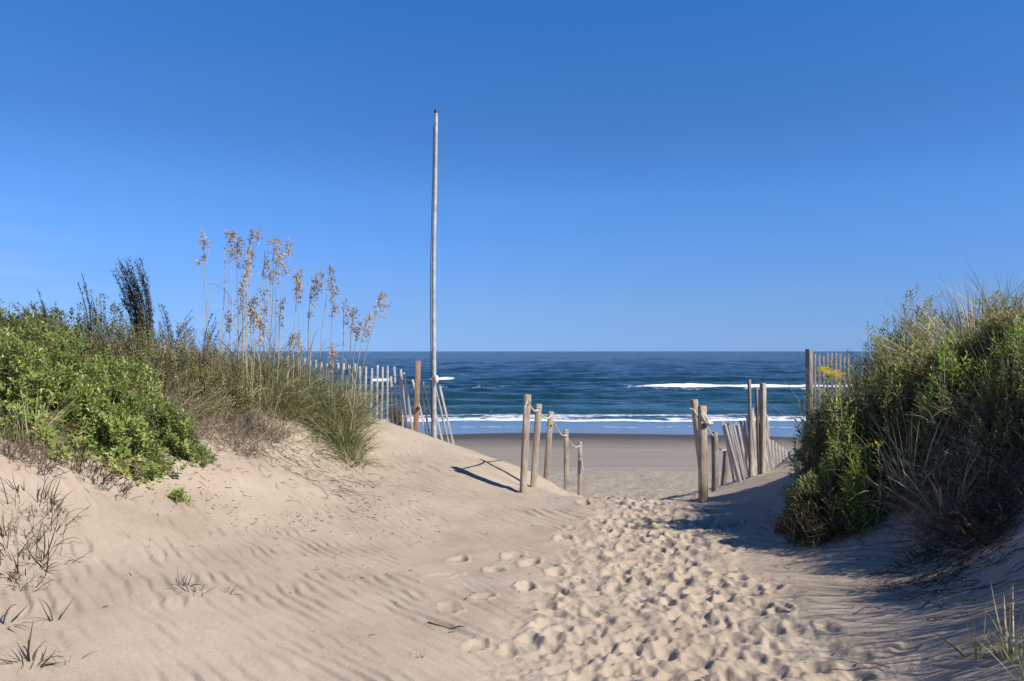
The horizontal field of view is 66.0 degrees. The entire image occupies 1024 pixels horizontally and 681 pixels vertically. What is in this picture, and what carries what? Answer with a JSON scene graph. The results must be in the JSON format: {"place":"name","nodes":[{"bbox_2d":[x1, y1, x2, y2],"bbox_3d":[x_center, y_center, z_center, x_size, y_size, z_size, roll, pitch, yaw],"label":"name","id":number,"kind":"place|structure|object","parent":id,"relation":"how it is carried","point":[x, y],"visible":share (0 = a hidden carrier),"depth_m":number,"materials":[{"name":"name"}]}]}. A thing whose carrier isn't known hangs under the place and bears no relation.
{"place":"outdoors","nodes":[
{"label":"outdoors","id":0,"kind":"place"},
{"bbox_2d":[0,412,1023,680],"bbox_3d":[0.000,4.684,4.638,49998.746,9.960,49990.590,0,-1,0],"label":"ground","id":1,"kind":"structure","parent":0,"point":[628,532],"depth_m":5.07,"materials":[{"name":"sand"}]},
{"bbox_2d":[0,504,59,545],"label":"weed","id":2,"kind":"object","parent":1,"relation":"on","point":[34,510],"visible":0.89,"depth_m":4.72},
{"bbox_2d":[0,618,63,668],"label":"weed","id":3,"kind":"object","parent":1,"relation":"on","point":[28,653],"visible":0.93,"depth_m":3.49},
{"bbox_2d":[0,539,67,581],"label":"weed","id":4,"kind":"object","parent":1,"relation":"on","point":[47,561],"visible":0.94,"depth_m":4.40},
{"bbox_2d":[0,473,71,519],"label":"weed","id":5,"kind":"object","parent":1,"relation":"on","point":[53,500],"visible":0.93,"depth_m":5.14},
{"bbox_2d":[0,408,78,476],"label":"dead shrub","id":6,"kind":"object","parent":1,"relation":"on","point":[24,449],"visible":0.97,"depth_m":5.51,"materials":[{"name":"brown plant"}]},
{"bbox_2d":[0,495,90,533],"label":"weed","id":7,"kind":"object","parent":1,"relation":"on","point":[31,506],"visible":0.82,"depth_m":4.93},
{"bbox_2d":[1,520,92,566],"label":"weed","id":8,"kind":"object","parent":1,"relation":"on","point":[49,548],"visible":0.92,"depth_m":4.56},
{"bbox_2d":[0,378,93,453],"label":"grass tussock","id":9,"kind":"object","parent":1,"relation":"on","point":[25,423],"depth_m":5.68,"materials":[{"name":"plant"}]},
{"bbox_2d":[0,302,110,367],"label":"shrub","id":10,"kind":"object","parent":1,"relation":"on","point":[13,321],"visible":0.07,"depth_m":7.79,"materials":[{"name":"green plant"}]},
{"bbox_2d":[0,320,113,461],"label":"shrub","id":11,"kind":"object","parent":1,"relation":"on","point":[17,364],"visible":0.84,"depth_m":5.98,"materials":[{"name":"green plant"}]},
{"bbox_2d":[18,424,146,499],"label":"dead shrub","id":12,"kind":"object","parent":1,"relation":"on","point":[91,471],"visible":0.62,"depth_m":5.94,"materials":[{"name":"plant"}]},
{"bbox_2d":[78,275,97,359],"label":"feathery shrub","id":13,"kind":"object","parent":1,"relation":"on","point":[87,295],"visible":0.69,"depth_m":8.40,"materials":[{"name":"green plant"}]},
{"bbox_2d":[0,293,178,393],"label":"shrub","id":14,"kind":"object","parent":1,"relation":"on","point":[97,337],"visible":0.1,"depth_m":8.17,"materials":[{"name":"green plant"}]},
{"bbox_2d":[5,307,194,457],"bbox_3d":[-3.819,0.369,7.066,1.454,1.377,1.503,-1,-1,42],"label":"shrub","id":15,"kind":"object","parent":1,"relation":"on","point":[64,351],"visible":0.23,"depth_m":7.05,"materials":[{"name":"green plant"}]},
{"bbox_2d":[44,360,187,489],"bbox_3d":[-3.482,0.691,6.534,1.479,1.106,0.898,0,-1,0],"label":"shrub","id":16,"kind":"object","parent":1,"relation":"on","point":[133,449],"visible":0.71,"depth_m":6.44,"materials":[{"name":"green plant"}]},
{"bbox_2d":[110,256,156,357],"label":"feathery shrub","id":17,"kind":"object","parent":1,"relation":"on","point":[132,299],"visible":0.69,"depth_m":8.59,"materials":[{"name":"green plant"}]},
{"bbox_2d":[107,338,170,403],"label":"shrub","id":18,"kind":"object","parent":1,"relation":"on","point":[141,361],"visible":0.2,"depth_m":7.60,"materials":[{"name":"green plant"}]},
{"bbox_2d":[90,303,231,431],"bbox_3d":[-3.744,0.336,8.287,1.482,1.471,1.268,0,-1,31],"label":"shrub","id":19,"kind":"object","parent":1,"relation":"on","point":[164,351],"visible":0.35,"depth_m":8.15,"materials":[{"name":"green plant"}]},
{"bbox_2d":[89,348,235,426],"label":"grass tussock","id":20,"kind":"object","parent":1,"relation":"on","point":[188,398],"depth_m":7.96,"materials":[{"name":"plant"}]},
{"bbox_2d":[116,369,226,441],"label":"dead shrub","id":21,"kind":"object","parent":1,"relation":"on","point":[202,423],"visible":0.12,"depth_m":7.62,"materials":[{"name":"brown plant"}]},
{"bbox_2d":[136,387,217,469],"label":"shrub","id":22,"kind":"object","parent":1,"relation":"on","point":[171,416],"visible":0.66,"depth_m":7.11,"materials":[{"name":"green plant"}]},
{"bbox_2d":[164,486,192,506],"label":"seedling","id":23,"kind":"object","parent":1,"relation":"on","point":[175,496],"visible":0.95,"depth_m":6.33,"materials":[{"name":"green plant"}]},
{"bbox_2d":[154,322,262,436],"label":"shrub","id":24,"kind":"object","parent":1,"relation":"on","point":[239,400],"visible":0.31,"depth_m":8.75,"materials":[{"name":"green plant"}]},
{"bbox_2d":[193,232,227,346],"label":"sea oats","id":25,"kind":"object","parent":1,"relation":"on","point":[206,245],"visible":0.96,"depth_m":9.20,"materials":[{"name":"plant"}]},
{"bbox_2d":[156,369,270,432],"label":"grass tussock","id":26,"kind":"object","parent":1,"relation":"on","point":[221,404],"depth_m":8.26,"materials":[{"name":"plant"}]},
{"bbox_2d":[198,229,250,376],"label":"sea oats","id":27,"kind":"object","parent":1,"relation":"on","point":[233,237],"visible":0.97,"depth_m":9.31,"materials":[{"name":"plant"}]},
{"bbox_2d":[176,399,281,458],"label":"dead shrub","id":28,"kind":"object","parent":1,"relation":"on","point":[236,434],"visible":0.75,"depth_m":8.02,"materials":[{"name":"brown plant"}]},
{"bbox_2d":[223,236,256,376],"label":"sea oats","id":29,"kind":"object","parent":1,"relation":"on","point":[237,247],"visible":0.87,"depth_m":9.53,"materials":[{"name":"plant"}]},
{"bbox_2d":[228,294,259,401],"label":"sea oats","id":30,"kind":"object","parent":1,"relation":"on","point":[252,302],"visible":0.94,"depth_m":9.13,"materials":[{"name":"plant"}]},
{"bbox_2d":[177,333,311,397],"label":"grass tussock","id":31,"kind":"object","parent":1,"relation":"on","point":[242,367],"depth_m":9.58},
{"bbox_2d":[229,309,267,409],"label":"sea oats","id":32,"kind":"object","parent":1,"relation":"on","point":[253,316],"visible":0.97,"depth_m":9.06,"materials":[{"name":"plant"}]},
{"bbox_2d":[229,246,269,387],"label":"sea oats","id":33,"kind":"object","parent":1,"relation":"on","point":[249,258],"visible":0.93,"depth_m":9.37,"materials":[{"name":"plant"}]},
{"bbox_2d":[237,228,262,385],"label":"sea oats","id":34,"kind":"object","parent":1,"relation":"on","point":[250,243],"visible":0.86,"depth_m":9.63,"materials":[{"name":"plant"}]},
{"bbox_2d":[191,334,321,392],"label":"grass tussock","id":35,"kind":"object","parent":1,"relation":"on","point":[254,365],"depth_m":9.92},
{"bbox_2d":[212,386,302,444],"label":"dead shrub","id":36,"kind":"object","parent":1,"relation":"on","point":[264,426],"visible":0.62,"depth_m":8.63,"materials":[{"name":"brown plant"}]},
{"bbox_2d":[245,318,272,417],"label":"sea oats","id":37,"kind":"object","parent":1,"relation":"on","point":[260,328],"visible":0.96,"depth_m":9.11,"materials":[{"name":"plant"}]},
{"bbox_2d":[200,329,328,385],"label":"grass tussock","id":38,"kind":"object","parent":1,"relation":"on","point":[270,358],"depth_m":10.51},
{"bbox_2d":[193,344,337,415],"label":"grass tussock","id":39,"kind":"object","parent":1,"relation":"on","point":[264,383],"depth_m":9.49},
{"bbox_2d":[254,237,290,390],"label":"sea oats","id":40,"kind":"object","parent":1,"relation":"on","point":[275,243],"visible":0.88,"depth_m":9.80,"materials":[{"name":"plant"}]},
{"bbox_2d":[219,358,331,428],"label":"grass tussock","id":41,"kind":"object","parent":1,"relation":"on","point":[280,416],"depth_m":9.27,"materials":[{"name":"plant"}]},
{"bbox_2d":[271,250,285,393],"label":"sea oats","id":42,"kind":"object","parent":1,"relation":"on","point":[279,257],"visible":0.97,"depth_m":9.64,"materials":[{"name":"plant"}]},
{"bbox_2d":[271,237,293,394],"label":"sea oats","id":43,"kind":"object","parent":1,"relation":"on","point":[289,254],"visible":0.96,"depth_m":9.82,"materials":[{"name":"plant"}]},
{"bbox_2d":[225,353,352,421],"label":"grass tussock","id":44,"kind":"object","parent":1,"relation":"on","point":[289,408],"depth_m":9.52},
{"bbox_2d":[224,337,359,397],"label":"grass tussock","id":45,"kind":"object","parent":1,"relation":"on","point":[291,368],"depth_m":10.31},
{"bbox_2d":[244,358,366,428],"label":"grass tussock","id":46,"kind":"object","parent":1,"relation":"on","point":[308,398],"depth_m":9.68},
{"bbox_2d":[296,269,326,392],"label":"sea oats","id":47,"kind":"object","parent":1,"relation":"on","point":[317,281],"visible":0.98,"depth_m":9.93,"materials":[{"name":"plant"}]},
{"bbox_2d":[248,349,379,404],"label":"grass tussock","id":48,"kind":"object","parent":1,"relation":"on","point":[321,377],"depth_m":10.67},
{"bbox_2d":[258,364,379,431],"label":"grass tussock","id":49,"kind":"object","parent":1,"relation":"on","point":[328,406],"depth_m":9.79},
{"bbox_2d":[306,264,335,393],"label":"sea oats","id":50,"kind":"object","parent":1,"relation":"on","point":[333,272],"visible":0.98,"depth_m":10.03,"materials":[{"name":"plant"}]},
{"bbox_2d":[267,378,395,445],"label":"grass tussock","id":51,"kind":"object","parent":1,"relation":"on","point":[342,413],"depth_m":9.70,"materials":[{"name":"plant"}]},
{"bbox_2d":[281,353,401,414],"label":"grass tussock","id":52,"kind":"object","parent":1,"relation":"on","point":[336,383],"depth_m":10.60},
{"bbox_2d":[293,405,391,454],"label":"grass tussock","id":53,"kind":"object","parent":1,"relation":"on","point":[346,438],"depth_m":9.44,"materials":[{"name":"plant"}]},
{"bbox_2d":[338,307,359,412],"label":"sea oats","id":54,"kind":"object","parent":1,"relation":"on","point":[352,319],"visible":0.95,"depth_m":10.09,"materials":[{"name":"plant"}]},
{"bbox_2d":[318,432,388,471],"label":"grass tussock","id":55,"kind":"object","parent":1,"relation":"on","point":[352,458],"depth_m":9.14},
{"bbox_2d":[340,312,374,435],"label":"sea oats","id":56,"kind":"object","parent":1,"relation":"on","point":[367,332],"visible":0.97,"depth_m":9.61,"materials":[{"name":"plant"}]},
{"bbox_2d":[306,367,410,438],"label":"grass tussock","id":57,"kind":"object","parent":1,"relation":"on","point":[363,402],"depth_m":10.27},
{"bbox_2d":[341,292,389,435],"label":"sea oats","id":58,"kind":"object","parent":1,"relation":"on","point":[382,294],"visible":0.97,"depth_m":9.76,"materials":[{"name":"plant"}]},
{"bbox_2d":[281,357,453,443],"bbox_3d":[-2.401,1.139,12.733,3.158,1.752,0.409,0,-1,13],"label":"sand fence","id":59,"kind":"object","parent":1,"relation":"on","point":[417,407],"visible":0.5,"depth_m":12.58,"materials":[{"name":"wood"}]},
{"bbox_2d":[389,389,410,428],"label":"shrub","id":60,"kind":"object","parent":1,"relation":"on","point":[399,413],"visible":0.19,"depth_m":13.51,"materials":[{"name":"plant"}]},
{"bbox_2d":[430,109,437,437],"bbox_3d":[-1.211,-0.889,12.493,0.147,5.578,0.102,-1,-1,41],"label":"flagpole","id":61,"kind":"object","parent":1,"relation":"on","point":[434,378],"visible":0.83,"depth_m":12.49,"materials":[{"name":"metal"}]},
{"bbox_2d":[519,394,530,493],"bbox_3d":[0.145,1.336,8.857,0.139,1.461,0.141,0,-1,-7],"label":"rope post","id":62,"kind":"object","parent":1,"relation":"on","point":[524,450],"visible":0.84,"depth_m":8.85,"materials":[{"name":"brown wood"}]},
{"bbox_2d":[530,404,541,487],"bbox_3d":[0.302,1.553,10.275,0.179,1.455,0.091,0,-1,0],"label":"rope post","id":63,"kind":"object","parent":1,"relation":"on","point":[535,452],"visible":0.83,"depth_m":10.24,"materials":[{"name":"brown wood"}]},
{"bbox_2d":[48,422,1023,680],"bbox_3d":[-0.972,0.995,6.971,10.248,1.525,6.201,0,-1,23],"label":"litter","id":64,"kind":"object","parent":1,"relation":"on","point":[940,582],"visible":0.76,"depth_m":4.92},
{"bbox_2d":[544,411,553,480],"bbox_3d":[0.542,1.812,11.872,0.181,1.486,0.096,0,-1,0],"label":"rope post","id":65,"kind":"object","parent":1,"relation":"on","point":[548,448],"visible":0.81,"depth_m":11.84,"materials":[{"name":"brown wood"}]},
{"bbox_2d":[564,429,568,491],"bbox_3d":[0.958,2.412,13.966,0.074,1.676,0.078,0,-1,-7],"label":"rope post","id":66,"kind":"object","parent":1,"relation":"on","point":[566,465],"visible":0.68,"depth_m":13.93,"materials":[{"name":"brown wood"}]},
{"bbox_2d":[578,441,581,495],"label":"rope post","id":67,"kind":"object","parent":1,"relation":"on","point":[579,469],"visible":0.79,"depth_m":15.83,"materials":[{"name":"brown wood"}]},
{"bbox_2d":[690,399,708,495],"bbox_3d":[2.224,1.457,9.139,0.256,1.536,0.373,0,-1,0],"label":"rope post","id":68,"kind":"object","parent":1,"relation":"on","point":[693,403],"visible":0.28,"depth_m":9.26,"materials":[{"name":"brown wood"}]},
{"bbox_2d":[698,406,707,502],"bbox_3d":[2.050,1.395,8.475,0.080,1.384,0.088,0,-1,-15],"label":"rope post","id":69,"kind":"object","parent":1,"relation":"on","point":[702,468],"visible":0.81,"depth_m":8.44,"materials":[{"name":"brown wood"}]},
{"bbox_2d":[711,432,717,491],"bbox_3d":[3.070,2.050,11.973,0.093,1.325,0.085,0,-1,-28],"label":"rope post","id":70,"kind":"object","parent":1,"relation":"on","point":[714,455],"visible":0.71,"depth_m":11.95,"materials":[{"name":"brown wood"}]},
{"bbox_2d":[721,449,728,484],"bbox_3d":[3.878,2.567,14.466,0.179,1.139,0.119,0,-1,-22],"label":"rope post","id":71,"kind":"object","parent":1,"relation":"on","point":[724,468],"visible":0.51,"depth_m":14.45,"materials":[{"name":"grey wood"}]},
{"bbox_2d":[721,379,792,482],"bbox_3d":[4.498,1.739,13.589,0.663,2.196,3.029,-1,-1,43],"label":"sand fence","id":72,"kind":"object","parent":1,"relation":"on","point":[757,455],"visible":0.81,"depth_m":12.73,"materials":[{"name":"wood"}]},
{"bbox_2d":[779,468,857,550],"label":"shrub","id":73,"kind":"object","parent":1,"relation":"on","point":[797,497],"visible":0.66,"depth_m":6.20,"materials":[{"name":"green plant"}]},
{"bbox_2d":[768,357,882,446],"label":"grass tussock","id":74,"kind":"object","parent":1,"relation":"on","point":[835,392],"depth_m":6.98,"materials":[{"name":"plant"}]},
{"bbox_2d":[805,349,849,440],"bbox_3d":[5.871,1.225,14.668,1.006,2.132,0.104,0,-1,-24],"label":"sand fence","id":75,"kind":"object","parent":1,"relation":"on","point":[808,360],"visible":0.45,"depth_m":14.59,"materials":[{"name":"wood"}]},
{"bbox_2d":[781,358,882,517],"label":"shrub","id":76,"kind":"object","parent":1,"relation":"on","point":[815,448],"visible":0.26,"depth_m":6.65,"materials":[{"name":"green plant"}]},
{"bbox_2d":[759,459,914,547],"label":"dead shrub","id":77,"kind":"object","parent":1,"relation":"on","point":[831,524],"visible":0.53,"depth_m":6.03,"materials":[{"name":"plant"}]},
{"bbox_2d":[816,405,876,507],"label":"shrub","id":78,"kind":"object","parent":1,"relation":"on","point":[832,465],"visible":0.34,"depth_m":6.33,"materials":[{"name":"green plant"}]},
{"bbox_2d":[795,317,917,400],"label":"grass tussock","id":79,"kind":"object","parent":1,"relation":"on","point":[863,361],"depth_m":7.76,"materials":[{"name":"plant"}]},
{"bbox_2d":[824,438,891,540],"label":"shrub","id":80,"kind":"object","parent":1,"relation":"on","point":[853,486],"visible":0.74,"depth_m":6.04,"materials":[{"name":"green plant"}]},
{"bbox_2d":[834,334,896,428],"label":"shrub","id":81,"kind":"object","parent":1,"relation":"on","point":[865,383],"visible":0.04,"depth_m":7.14,"materials":[{"name":"green plant"}]},
{"bbox_2d":[801,391,967,504],"bbox_3d":[3.079,0.833,6.043,1.308,0.918,1.490,0,-1,-28],"label":"grass tussock","id":82,"kind":"object","parent":1,"relation":"on","point":[903,460],"depth_m":5.97,"materials":[{"name":"plant"}]},
{"bbox_2d":[828,315,946,395],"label":"shrub","id":83,"kind":"object","parent":1,"relation":"on","point":[874,356],"visible":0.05,"depth_m":7.87,"materials":[{"name":"green plant"}]},
{"bbox_2d":[835,314,947,504],"bbox_3d":[3.182,0.599,6.502,1.002,1.639,1.076,0,-1,-10],"label":"shrub","id":84,"kind":"object","parent":1,"relation":"on","point":[894,379],"visible":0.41,"depth_m":6.46,"materials":[{"name":"green plant"}]},
{"bbox_2d":[830,289,958,393],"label":"grass tussock","id":85,"kind":"object","parent":1,"relation":"on","point":[906,353],"depth_m":7.14,"materials":[{"name":"plant"}]},
{"bbox_2d":[793,321,1010,477],"bbox_3d":[3.538,0.589,7.002,2.256,1.538,2.156,0,-1,0],"label":"dead shrub","id":86,"kind":"object","parent":1,"relation":"on","point":[897,400],"visible":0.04,"depth_m":6.52,"materials":[{"name":"plant"}]},
{"bbox_2d":[864,283,953,388],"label":"shrub","id":87,"kind":"object","parent":1,"relation":"on","point":[912,323],"visible":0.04,"depth_m":7.90,"materials":[{"name":"green plant"}]},
{"bbox_2d":[855,396,997,521],"bbox_3d":[3.263,0.864,5.912,1.342,0.956,1.002,0,-1,0],"label":"dead shrub","id":88,"kind":"object","parent":1,"relation":"on","point":[902,481],"visible":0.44,"depth_m":5.82,"materials":[{"name":"brown plant"}]},
{"bbox_2d":[866,396,986,520],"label":"shrub","id":89,"kind":"object","parent":1,"relation":"on","point":[934,443],"visible":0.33,"depth_m":6.03,"materials":[{"name":"green plant"}]},
{"bbox_2d":[843,268,1023,383],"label":"grass tussock","id":90,"kind":"object","parent":1,"relation":"on","point":[961,322],"depth_m":6.95,"materials":[{"name":"plant"}]},
{"bbox_2d":[888,452,985,527],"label":"grass tussock","id":91,"kind":"object","parent":1,"relation":"on","point":[942,503],"depth_m":5.49,"materials":[{"name":"plant"}]},
{"bbox_2d":[873,485,1017,572],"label":"dead shrub","id":92,"kind":"object","parent":1,"relation":"on","point":[930,550],"visible":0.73,"depth_m":5.19,"materials":[{"name":"plant"}]},
{"bbox_2d":[905,322,986,477],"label":"shrub","id":93,"kind":"object","parent":1,"relation":"on","point":[951,371],"visible":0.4,"depth_m":6.13,"materials":[{"name":"green plant"}]},
{"bbox_2d":[868,329,1023,495],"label":"dead shrub","id":94,"kind":"object","parent":1,"relation":"on","point":[959,421],"visible":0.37,"depth_m":5.80,"materials":[{"name":"brown plant"}]},
{"bbox_2d":[869,397,1023,543],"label":"dead shrub","id":95,"kind":"object","parent":1,"relation":"on","point":[919,522],"visible":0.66,"depth_m":5.43,"materials":[{"name":"brown plant"}]},
{"bbox_2d":[898,316,1001,453],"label":"shrub","id":96,"kind":"object","parent":1,"relation":"on","point":[963,352],"visible":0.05,"depth_m":6.43,"materials":[{"name":"green plant"}]},
{"bbox_2d":[889,307,1011,474],"bbox_3d":[3.595,0.478,6.366,0.924,1.503,0.800,-1,-1,36],"label":"shrub","id":97,"kind":"object","parent":1,"relation":"on","point":[971,352],"visible":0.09,"depth_m":6.28,"materials":[{"name":"green plant"}]},
{"bbox_2d":[891,334,1018,439],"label":"grass tussock","id":98,"kind":"object","parent":1,"relation":"on","point":[966,387],"depth_m":5.86,"materials":[{"name":"plant"}]},
{"bbox_2d":[887,265,1023,350],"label":"grass tussock","id":99,"kind":"object","parent":1,"relation":"on","point":[963,306],"depth_m":7.66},
{"bbox_2d":[934,604,993,658],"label":"beach plant","id":100,"kind":"object","parent":1,"relation":"on","point":[963,655],"visible":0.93,"depth_m":3.63,"materials":[{"name":"green plant"}]},
{"bbox_2d":[922,256,1023,342],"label":"grass tussock","id":101,"kind":"object","parent":1,"relation":"on","point":[986,301],"depth_m":7.08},
{"bbox_2d":[924,436,1023,559],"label":"dead shrub","id":102,"kind":"object","parent":1,"relation":"on","point":[990,516],"visible":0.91,"depth_m":4.99,"materials":[{"name":"plant"}]},
{"bbox_2d":[935,354,1023,514],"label":"shrub","id":103,"kind":"object","parent":1,"relation":"on","point":[1008,431],"visible":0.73,"depth_m":5.51,"materials":[{"name":"green plant"}]},
{"bbox_2d":[957,332,1008,423],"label":"shrub","id":104,"kind":"object","parent":1,"relation":"on","point":[982,365],"visible":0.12,"depth_m":6.07,"materials":[{"name":"green plant"}]},
{"bbox_2d":[956,290,1023,434],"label":"shrub","id":105,"kind":"object","parent":1,"relation":"on","point":[1004,328],"visible":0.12,"depth_m":6.16,"materials":[{"name":"green plant"}]},
{"bbox_2d":[968,314,1023,433],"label":"shrub","id":106,"kind":"object","parent":1,"relation":"on","point":[1014,341],"visible":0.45,"depth_m":5.73,"materials":[{"name":"green plant"}]},
{"bbox_2d":[970,286,1023,330],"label":"shrub","id":107,"kind":"object","parent":1,"relation":"on","point":[1003,303],"visible":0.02,"depth_m":7.75,"materials":[{"name":"green plant"}]},
{"bbox_2d":[972,585,1023,663],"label":"beach plant","id":108,"kind":"object","parent":1,"relation":"on","point":[1006,649],"visible":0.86,"depth_m":3.46,"materials":[{"name":"green plant"}]},
{"bbox_2d":[0,0,1023,350],"label":"sky","id":109,"kind":"structure","parent":0,"point":[613,175],"materials":[{"name":"blue"}]},
{"bbox_2d":[124,351,947,437],"bbox_3d":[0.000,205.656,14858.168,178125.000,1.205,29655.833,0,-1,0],"label":"sea","id":110,"kind":"structure","parent":0,"point":[629,392],"depth_m":83.06,"materials":[{"name":"liquid"}]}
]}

